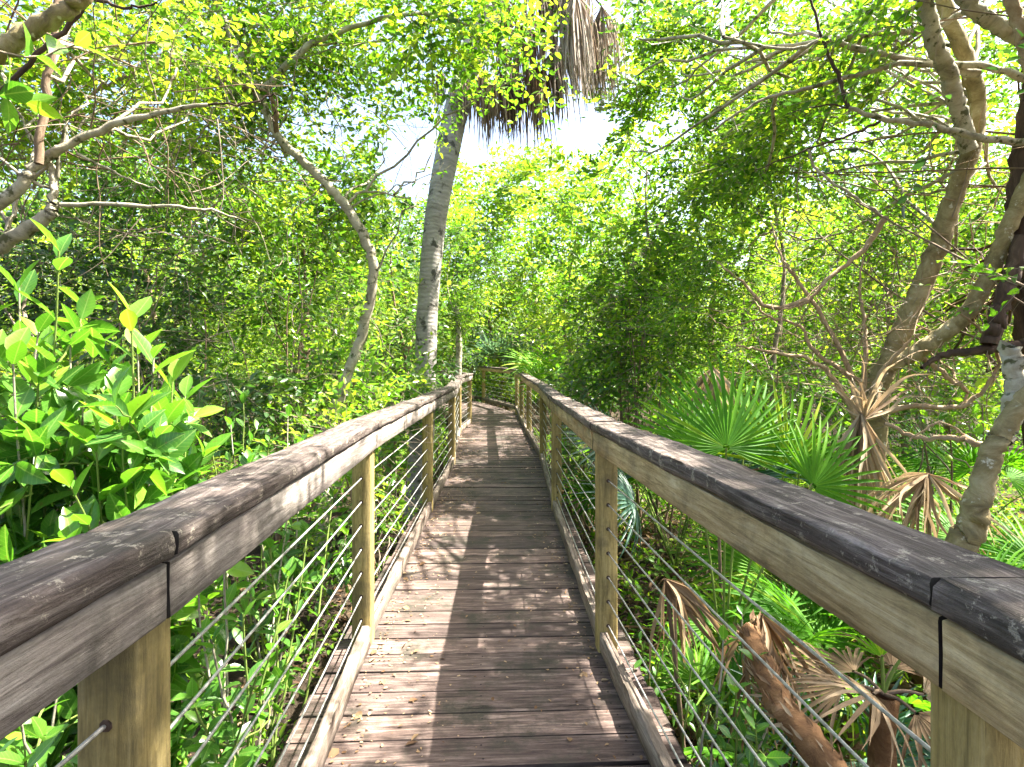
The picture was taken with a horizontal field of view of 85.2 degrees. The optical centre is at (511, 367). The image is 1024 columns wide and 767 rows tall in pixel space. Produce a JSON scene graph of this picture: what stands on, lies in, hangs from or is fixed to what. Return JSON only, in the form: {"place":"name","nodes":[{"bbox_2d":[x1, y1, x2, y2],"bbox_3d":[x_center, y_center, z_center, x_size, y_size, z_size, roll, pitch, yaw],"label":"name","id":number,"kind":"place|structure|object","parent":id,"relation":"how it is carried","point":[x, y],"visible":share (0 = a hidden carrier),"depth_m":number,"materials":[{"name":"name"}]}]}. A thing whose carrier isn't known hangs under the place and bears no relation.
{"place":"outdoors","nodes":[
{"label":"outdoors","id":0,"kind":"place"},
{"bbox_2d":[0,376,1023,766],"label":"ground","id":1,"kind":"structure","parent":0,"point":[292,712],"depth_m":4.38,"materials":[{"name":"green plant"}]},
{"bbox_2d":[0,684,77,766],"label":"broadleaf shrub","id":2,"kind":"object","parent":1,"relation":"on","point":[40,730],"visible":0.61,"depth_m":1.36,"materials":[{"name":"green plant"}]},
{"bbox_2d":[0,136,139,407],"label":"woodland tree","id":3,"kind":"object","parent":1,"relation":"on","point":[7,209],"visible":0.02,"depth_m":14.74,"materials":[{"name":"green plant"}]},
{"bbox_2d":[0,218,184,766],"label":"broadleaf shrub","id":4,"kind":"object","parent":1,"relation":"on","point":[33,498],"visible":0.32,"depth_m":1.82,"materials":[{"name":"green plant"}]},
{"bbox_2d":[0,137,239,440],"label":"woodland tree","id":5,"kind":"object","parent":1,"relation":"on","point":[31,353],"visible":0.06,"depth_m":11.56,"materials":[{"name":"green plant"}]},
{"bbox_2d":[0,102,246,505],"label":"forest tree","id":6,"kind":"object","parent":1,"relation":"on","point":[42,250],"visible":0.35,"depth_m":5.83,"materials":[{"name":"green plant"}]},
{"bbox_2d":[0,282,255,766],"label":"broadleaf shrub","id":7,"kind":"object","parent":1,"relation":"on","point":[138,438],"visible":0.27,"depth_m":1.86,"materials":[{"name":"green plant"}]},
{"bbox_2d":[0,409,291,526],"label":"shrub","id":8,"kind":"object","parent":1,"relation":"on","point":[252,445],"visible":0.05,"depth_m":4.23,"materials":[{"name":"green plant"}]},
{"bbox_2d":[0,150,315,439],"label":"woodland tree","id":9,"kind":"object","parent":1,"relation":"on","point":[113,358],"visible":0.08,"depth_m":9.94,"materials":[{"name":"green plant"}]},
{"bbox_2d":[0,87,329,479],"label":"forest tree","id":10,"kind":"object","parent":1,"relation":"on","point":[90,184],"visible":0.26,"depth_m":6.58,"materials":[{"name":"green plant"}]},
{"bbox_2d":[54,147,276,389],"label":"woodland tree","id":11,"kind":"object","parent":1,"relation":"on","point":[205,220],"visible":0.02,"depth_m":19.73,"materials":[{"name":"green plant"}]},
{"bbox_2d":[0,182,339,478],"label":"thicket shrub","id":12,"kind":"object","parent":1,"relation":"on","point":[227,383],"visible":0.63,"depth_m":4.30,"materials":[{"name":"green plant"}]},
{"bbox_2d":[0,0,361,308],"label":"leaning tree","id":13,"kind":"object","parent":1,"relation":"on","point":[55,21],"visible":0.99,"depth_m":3.10,"materials":[{"name":"green plant"}]},
{"bbox_2d":[62,145,433,560],"bbox_3d":[-2.264,-0.003,5.151,2.736,3.825,2.738,0,0,-28],"label":"thicket shrub","id":14,"kind":"object","parent":1,"relation":"on","point":[320,341],"visible":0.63,"depth_m":4.97,"materials":[{"name":"green plant"}]},
{"bbox_2d":[170,487,332,766],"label":"broadleaf shrub","id":15,"kind":"object","parent":1,"relation":"on","point":[229,733],"visible":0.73,"depth_m":1.79,"materials":[{"name":"green plant"}]},
{"bbox_2d":[179,388,347,728],"bbox_3d":[-1.341,1.013,3.096,0.880,1.782,0.918,0,0,0],"label":"broadleaf shrub","id":16,"kind":"object","parent":1,"relation":"on","point":[248,456],"visible":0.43,"depth_m":2.94,"materials":[{"name":"green plant"}]},
{"bbox_2d":[140,141,406,423],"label":"woodland tree","id":17,"kind":"object","parent":1,"relation":"on","point":[283,245],"visible":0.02,"depth_m":16.45,"materials":[{"name":"green plant"}]},
{"bbox_2d":[131,104,426,444],"bbox_3d":[-2.830,-0.858,7.633,3.747,5.600,3.768,0,0,0],"label":"forest tree","id":18,"kind":"object","parent":1,"relation":"on","point":[307,192],"visible":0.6,"depth_m":7.46,"materials":[{"name":"green plant"}]},
{"bbox_2d":[175,189,440,434],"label":"woodland tree","id":19,"kind":"object","parent":1,"relation":"on","point":[280,346],"visible":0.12,"depth_m":12.33,"materials":[{"name":"green plant"}]},
{"bbox_2d":[209,340,435,612],"bbox_3d":[-1.010,0.844,3.946,1.704,2.083,1.995,0,0,44],"label":"thicket shrub","id":20,"kind":"object","parent":1,"relation":"on","point":[314,515],"visible":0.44,"depth_m":3.87,"materials":[{"name":"green plant"}]},
{"bbox_2d":[223,291,457,555],"bbox_3d":[-1.504,0.585,5.408,1.990,2.675,2.467,0,0,0],"label":"thicket shrub","id":21,"kind":"object","parent":1,"relation":"on","point":[398,389],"visible":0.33,"depth_m":5.33,"materials":[{"name":"green plant"}]},
{"bbox_2d":[6,0,688,595],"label":"bent tree","id":22,"kind":"object","parent":1,"relation":"on","point":[316,58],"visible":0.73,"depth_m":4.48,"materials":[{"name":"green plant"}]},
{"bbox_2d":[233,140,497,473],"bbox_3d":[-2.213,-0.797,9.116,3.916,5.592,4.482,0,0,45],"label":"forest tree","id":23,"kind":"object","parent":1,"relation":"on","point":[409,241],"visible":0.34,"depth_m":8.88,"materials":[{"name":"green plant"}]},
{"bbox_2d":[289,187,485,403],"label":"woodland tree","id":24,"kind":"object","parent":1,"relation":"on","point":[400,273],"visible":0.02,"depth_m":25.01,"materials":[{"name":"green plant"}]},
{"bbox_2d":[314,322,467,532],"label":"thicket shrub","id":25,"kind":"object","parent":1,"relation":"on","point":[416,361],"visible":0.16,"depth_m":6.21,"materials":[{"name":"green plant"}]},
{"bbox_2d":[283,184,504,400],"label":"woodland tree","id":26,"kind":"object","parent":1,"relation":"on","point":[410,290],"visible":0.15,"depth_m":17.27,"materials":[{"name":"green plant"}]},
{"bbox_2d":[395,376,460,490],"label":"thicket shrub","id":27,"kind":"object","parent":1,"relation":"on","point":[437,463],"visible":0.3,"depth_m":8.23,"materials":[{"name":"green plant"}]},
{"bbox_2d":[340,164,530,372],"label":"forest tree","id":28,"kind":"object","parent":1,"relation":"on","point":[416,228],"visible":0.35,"depth_m":15.56,"materials":[{"name":"green plant"}]},
{"bbox_2d":[393,253,506,397],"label":"woodland tree","id":29,"kind":"object","parent":1,"relation":"on","point":[451,339],"visible":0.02,"depth_m":23.40,"materials":[{"name":"green plant"}]},
{"bbox_2d":[388,193,529,423],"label":"slim tree","id":30,"kind":"object","parent":1,"relation":"on","point":[458,318],"visible":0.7,"depth_m":11.76,"materials":[{"name":"green plant"}]},
{"bbox_2d":[273,398,692,766],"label":"boardwalk","id":31,"kind":"structure","parent":1,"relation":"on","point":[521,726],"depth_m":2.56,"materials":[{"name":"brown wood"}]},
{"bbox_2d":[0,367,472,766],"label":"railing","id":32,"kind":"object","parent":31,"relation":"attached to","point":[90,613],"visible":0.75,"depth_m":0.88,"materials":[{"name":"brown wood"}]},
{"bbox_2d":[328,404,642,765],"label":"deck litter","id":33,"kind":"object","parent":31,"relation":"on","point":[334,752],"visible":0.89,"depth_m":2.54,"materials":[{"name":"brown plant"}]},
{"bbox_2d":[461,366,1023,766],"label":"railing","id":34,"kind":"object","parent":31,"relation":"attached to","point":[945,618],"visible":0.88,"depth_m":0.91,"materials":[{"name":"brown wood"}]},
{"bbox_2d":[388,139,578,410],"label":"forest tree","id":35,"kind":"object","parent":1,"relation":"on","point":[499,191],"visible":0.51,"depth_m":18.23,"materials":[{"name":"green plant"}]},
{"bbox_2d":[462,325,537,407],"bbox_3d":[-0.432,0.212,18.217,2.879,3.324,2.791,0,0,0],"label":"saw palmetto","id":36,"kind":"object","parent":1,"relation":"on","point":[490,348],"visible":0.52,"depth_m":17.82,"materials":[{"name":"green plant"}]},
{"bbox_2d":[1,152,1002,410],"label":"woods","id":37,"kind":"object","parent":1,"relation":"on","point":[479,390],"visible":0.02,"depth_m":26.70,"materials":[{"name":"green plant"}]},
{"bbox_2d":[445,248,560,399],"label":"woodland tree","id":38,"kind":"object","parent":1,"relation":"on","point":[519,309],"visible":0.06,"depth_m":28.87,"materials":[{"name":"green plant"}]},
{"bbox_2d":[437,300,584,410],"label":"thicket shrub","id":39,"kind":"object","parent":1,"relation":"on","point":[506,391],"visible":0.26,"depth_m":18.69,"materials":[{"name":"green plant"}]},
{"bbox_2d":[404,0,639,518],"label":"cabbage palm","id":40,"kind":"object","parent":1,"relation":"on","point":[585,44],"visible":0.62,"depth_m":6.84,"materials":[{"name":"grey plant"}]},
{"bbox_2d":[462,308,585,418],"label":"thicket shrub","id":41,"kind":"object","parent":1,"relation":"on","point":[513,329],"visible":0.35,"depth_m":17.00,"materials":[{"name":"green plant"}]},
{"bbox_2d":[59,421,1023,766],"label":"undergrowth","id":42,"kind":"object","parent":1,"relation":"on","point":[671,699],"visible":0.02,"depth_m":3.73,"materials":[{"name":"green plant"}]},
{"bbox_2d":[438,128,650,414],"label":"forest tree","id":43,"kind":"object","parent":1,"relation":"on","point":[478,196],"visible":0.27,"depth_m":19.89,"materials":[{"name":"green plant"}]},
{"bbox_2d":[494,342,595,444],"bbox_3d":[0.841,0.695,12.261,2.452,2.528,2.126,0,0,0],"label":"saw palmetto","id":44,"kind":"object","parent":1,"relation":"on","point":[524,359],"visible":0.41,"depth_m":11.80,"materials":[{"name":"green plant"}]},
{"bbox_2d":[504,254,599,390],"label":"woodland tree","id":45,"kind":"object","parent":1,"relation":"on","point":[548,310],"visible":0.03,"depth_m":26.70,"materials":[{"name":"green plant"}]},
{"bbox_2d":[539,425,588,464],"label":"saw palmetto","id":46,"kind":"object","parent":1,"relation":"on","point":[548,445],"visible":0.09,"depth_m":8.80,"materials":[{"name":"green plant"}]},
{"bbox_2d":[458,82,709,441],"bbox_3d":[1.521,-1.959,13.110,6.202,7.997,5.943,0,0,44],"label":"forest tree","id":47,"kind":"object","parent":1,"relation":"on","point":[580,191],"visible":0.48,"depth_m":13.33,"materials":[{"name":"green plant"}]},
{"bbox_2d":[541,392,631,548],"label":"thicket shrub","id":48,"kind":"object","parent":1,"relation":"on","point":[572,466],"visible":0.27,"depth_m":5.75,"materials":[{"name":"green plant"}]},
{"bbox_2d":[515,266,709,504],"bbox_3d":[1.156,0.250,7.101,2.223,3.309,3.334,0,0,0],"label":"thicket shrub","id":49,"kind":"object","parent":1,"relation":"on","point":[591,388],"visible":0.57,"depth_m":6.75,"materials":[{"name":"green plant"}]},
{"bbox_2d":[520,194,728,420],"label":"woodland tree","id":50,"kind":"object","parent":1,"relation":"on","point":[640,377],"visible":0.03,"depth_m":17.82,"materials":[{"name":"green plant"}]},
{"bbox_2d":[561,465,704,560],"bbox_3d":[1.239,1.393,5.412,1.705,1.332,1.523,0,0,0],"label":"saw palmetto","id":51,"kind":"object","parent":1,"relation":"on","point":[585,487],"visible":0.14,"depth_m":5.31,"materials":[{"name":"green plant"}]},
{"bbox_2d":[537,172,742,397],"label":"woodland tree","id":52,"kind":"object","parent":1,"relation":"on","point":[607,223],"visible":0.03,"depth_m":24.18,"materials":[{"name":"green plant"}]},
{"bbox_2d":[564,222,744,552],"bbox_3d":[1.474,0.187,5.910,1.861,3.448,2.712,0,0,0],"label":"thicket shrub","id":53,"kind":"object","parent":1,"relation":"on","point":[655,383],"visible":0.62,"depth_m":5.69,"materials":[{"name":"green plant"}]},
{"bbox_2d":[539,202,777,533],"bbox_3d":[1.425,0.004,6.534,2.319,3.756,3.038,0,0,0],"label":"thicket shrub","id":54,"kind":"object","parent":1,"relation":"on","point":[614,335],"visible":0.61,"depth_m":6.18,"materials":[{"name":"green plant"}]},
{"bbox_2d":[470,0,852,501],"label":"forest tree","id":55,"kind":"object","parent":1,"relation":"on","point":[638,212],"visible":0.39,"depth_m":7.51,"materials":[{"name":"green plant"}]},
{"bbox_2d":[633,627,696,731],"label":"broadleaf shrub","id":56,"kind":"object","parent":1,"relation":"on","point":[659,680],"visible":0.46,"depth_m":2.43,"materials":[{"name":"green plant"}]},
{"bbox_2d":[560,402,807,584],"bbox_3d":[1.416,1.154,4.684,2.086,1.735,1.938,0,0,0],"label":"saw palmetto","id":57,"kind":"object","parent":1,"relation":"on","point":[624,486],"visible":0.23,"depth_m":4.30,"materials":[{"name":"green plant"}]},
{"bbox_2d":[649,578,740,755],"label":"dry frond","id":58,"kind":"object","parent":1,"relation":"on","point":[682,598],"visible":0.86,"depth_m":2.29,"materials":[{"name":"brown dry palm leaf"}]},
{"bbox_2d":[683,368,751,644],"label":"dry frond","id":59,"kind":"object","parent":1,"relation":"on","point":[700,382],"visible":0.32,"depth_m":3.39,"materials":[{"name":"brown plant"}]},
{"bbox_2d":[632,620,810,766],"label":"saw palmetto","id":60,"kind":"object","parent":1,"relation":"on","point":[703,671],"visible":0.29,"depth_m":2.59,"materials":[{"name":"green plant"}]},
{"bbox_2d":[663,604,797,766],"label":"broadleaf shrub","id":61,"kind":"object","parent":1,"relation":"on","point":[760,738],"visible":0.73,"depth_m":1.87,"materials":[{"name":"green plant"}]},
{"bbox_2d":[589,163,885,426],"bbox_3d":[4.311,-1.219,11.598,5.266,6.111,6.553,0,0,10],"label":"woodland tree","id":62,"kind":"object","parent":1,"relation":"on","point":[731,360],"visible":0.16,"depth_m":10.86,"materials":[{"name":"green plant"}]},
{"bbox_2d":[621,351,896,717],"bbox_3d":[1.222,0.936,3.022,1.327,2.066,0.707,0,0,0],"label":"saw palmetto","id":63,"kind":"object","parent":1,"relation":"on","point":[732,430],"visible":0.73,"depth_m":2.85,"materials":[{"name":"green plant"}]},
{"bbox_2d":[647,572,880,752],"bbox_3d":[1.256,1.599,2.796,1.195,0.969,1.082,0,0,22],"label":"saw palmetto","id":64,"kind":"object","parent":1,"relation":"on","point":[826,639],"visible":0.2,"depth_m":2.96,"materials":[{"name":"green plant"}]},
{"bbox_2d":[516,0,1023,517],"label":"mottled tree","id":65,"kind":"object","parent":1,"relation":"on","point":[958,84],"visible":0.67,"depth_m":4.40,"materials":[{"name":"green plant"}]},
{"bbox_2d":[601,120,938,407],"bbox_3d":[7.707,-2.805,17.419,9.830,9.166,7.899,0,0,-17],"label":"woodland tree","id":66,"kind":"object","parent":1,"relation":"on","point":[806,237],"visible":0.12,"depth_m":16.52,"materials":[{"name":"green plant"}]},
{"bbox_2d":[693,613,870,759],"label":"dry frond","id":67,"kind":"object","parent":1,"relation":"on","point":[775,633],"visible":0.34,"depth_m":2.08,"materials":[{"name":"brown plant"}]},
{"bbox_2d":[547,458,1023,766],"bbox_3d":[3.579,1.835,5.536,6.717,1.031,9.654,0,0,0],"label":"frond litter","id":68,"kind":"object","parent":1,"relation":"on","point":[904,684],"visible":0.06,"depth_m":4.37,"materials":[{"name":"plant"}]},
{"bbox_2d":[548,438,1023,766],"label":"ground cover","id":69,"kind":"object","parent":1,"relation":"on","point":[658,568],"visible":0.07,"depth_m":4.80,"materials":[{"name":"green plant"}]},
{"bbox_2d":[581,38,992,469],"bbox_3d":[2.854,-0.770,6.354,4.083,5.567,3.626,0,0,0],"label":"forest tree","id":70,"kind":"object","parent":1,"relation":"on","point":[812,251],"visible":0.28,"depth_m":6.16,"materials":[{"name":"green plant"}]},
{"bbox_2d":[728,609,854,766],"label":"fallen trunk","id":71,"kind":"object","parent":1,"relation":"on","point":[798,727],"visible":0.91,"depth_m":1.73,"materials":[{"name":"brown wood"}]},
{"bbox_2d":[674,421,937,594],"bbox_3d":[2.026,1.234,4.504,1.941,1.730,2.038,0,0,0],"label":"saw palmetto","id":72,"kind":"object","parent":1,"relation":"on","point":[799,475],"visible":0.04,"depth_m":4.52,"materials":[{"name":"green plant"}]},
{"bbox_2d":[675,513,937,666],"bbox_3d":[1.825,1.544,3.588,1.516,1.332,1.830,0,0,-16],"label":"saw palmetto","id":73,"kind":"object","parent":1,"relation":"on","point":[739,559],"visible":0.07,"depth_m":3.54,"materials":[{"name":"green plant"}]},
{"bbox_2d":[598,0,1023,470],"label":"forest tree","id":74,"kind":"object","parent":1,"relation":"on","point":[920,139],"visible":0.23,"depth_m":9.47,"materials":[{"name":"green plant"}]},
{"bbox_2d":[701,646,930,766],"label":"saw palmetto","id":75,"kind":"object","parent":1,"relation":"on","point":[900,740],"visible":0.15,"depth_m":2.31,"materials":[{"name":"green plant"}]},
{"bbox_2d":[706,562,930,766],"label":"saw palmetto","id":76,"kind":"object","parent":1,"relation":"on","point":[778,602],"visible":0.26,"depth_m":2.71,"materials":[{"name":"green plant"}]},
{"bbox_2d":[614,154,1023,626],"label":"stemmy shrub","id":77,"kind":"object","parent":1,"relation":"on","point":[871,241],"visible":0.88,"depth_m":4.43,"materials":[{"name":"green plant"}]},
{"bbox_2d":[649,0,1023,356],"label":"shade tree","id":78,"kind":"object","parent":1,"relation":"on","point":[861,18],"visible":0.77,"depth_m":4.43,"materials":[{"name":"green plant"}]},
{"bbox_2d":[708,123,977,400],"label":"woodland tree","id":79,"kind":"object","parent":1,"relation":"on","point":[808,205],"visible":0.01,"depth_m":19.39,"materials":[{"name":"green plant"}]},
{"bbox_2d":[759,627,930,766],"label":"saw palmetto","id":80,"kind":"object","parent":1,"relation":"on","point":[882,743],"visible":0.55,"depth_m":1.93,"materials":[{"name":"brown plant"}]},
{"bbox_2d":[808,412,910,676],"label":"dry frond","id":81,"kind":"object","parent":1,"relation":"on","point":[860,425],"visible":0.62,"depth_m":3.24,"materials":[{"name":"brown plant"}]},
{"bbox_2d":[698,334,1022,538],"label":"thicket shrub","id":82,"kind":"object","parent":1,"relation":"on","point":[979,430],"visible":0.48,"depth_m":4.81,"materials":[{"name":"green plant"}]},
{"bbox_2d":[717,120,1019,447],"bbox_3d":[7.040,-1.473,10.479,6.490,6.644,6.830,0,0,2],"label":"woodland tree","id":83,"kind":"object","parent":1,"relation":"on","point":[870,303],"visible":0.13,"depth_m":10.59,"materials":[{"name":"green plant"}]},
{"bbox_2d":[805,355,932,674],"bbox_3d":[2.142,0.911,3.270,0.739,2.016,0.452,0,0,-21],"label":"dry frond","id":84,"kind":"object","parent":1,"relation":"on","point":[862,403],"visible":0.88,"depth_m":3.29,"materials":[{"name":"brown plant"}]},
{"bbox_2d":[770,142,1022,454],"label":"woodland tree","id":85,"kind":"object","parent":1,"relation":"on","point":[946,428],"visible":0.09,"depth_m":11.31,"materials":[{"name":"green plant"}]},
{"bbox_2d":[781,114,1013,485],"bbox_3d":[5.908,-0.677,7.445,5.077,5.483,3.723,0,0,-36],"label":"forest tree","id":86,"kind":"object","parent":1,"relation":"on","point":[866,123],"visible":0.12,"depth_m":7.50,"materials":[{"name":"green plant"}]},
{"bbox_2d":[775,526,1023,711],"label":"saw palmetto","id":87,"kind":"object","parent":1,"relation":"on","point":[916,679],"visible":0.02,"depth_m":3.04,"materials":[{"name":"green plant"}]},
{"bbox_2d":[816,70,1023,447],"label":"dark tree","id":88,"kind":"object","parent":1,"relation":"on","point":[991,336],"visible":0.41,"depth_m":4.17,"materials":[{"name":"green plant"}]},
{"bbox_2d":[859,177,1011,420],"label":"woodland tree","id":89,"kind":"object","parent":1,"relation":"on","point":[952,293],"depth_m":15.09,"materials":[{"name":"green plant"}]},
{"bbox_2d":[862,472,1023,545],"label":"dry frond","id":90,"kind":"object","parent":1,"relation":"on","point":[919,484],"visible":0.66,"depth_m":2.87,"materials":[{"name":"brown plant"}]},
{"bbox_2d":[867,482,1023,728],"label":"saw palmetto","id":91,"kind":"object","parent":1,"relation":"on","point":[1018,543],"visible":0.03,"depth_m":3.12,"materials":[{"name":"green plant"}]},
{"bbox_2d":[884,258,1023,552],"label":"pale sapling","id":92,"kind":"object","parent":1,"relation":"on","point":[968,530],"visible":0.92,"depth_m":2.39,"materials":[{"name":"grey plant"}]},
{"bbox_2d":[887,415,1023,551],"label":"saw palmetto","id":93,"kind":"object","parent":1,"relation":"on","point":[1016,464],"visible":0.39,"depth_m":5.47,"materials":[{"name":"plant"}]},
{"bbox_2d":[0,0,1023,371],"label":"sky","id":94,"kind":"structure","parent":0,"point":[589,127],"materials":[{"name":"white"}]}
]}

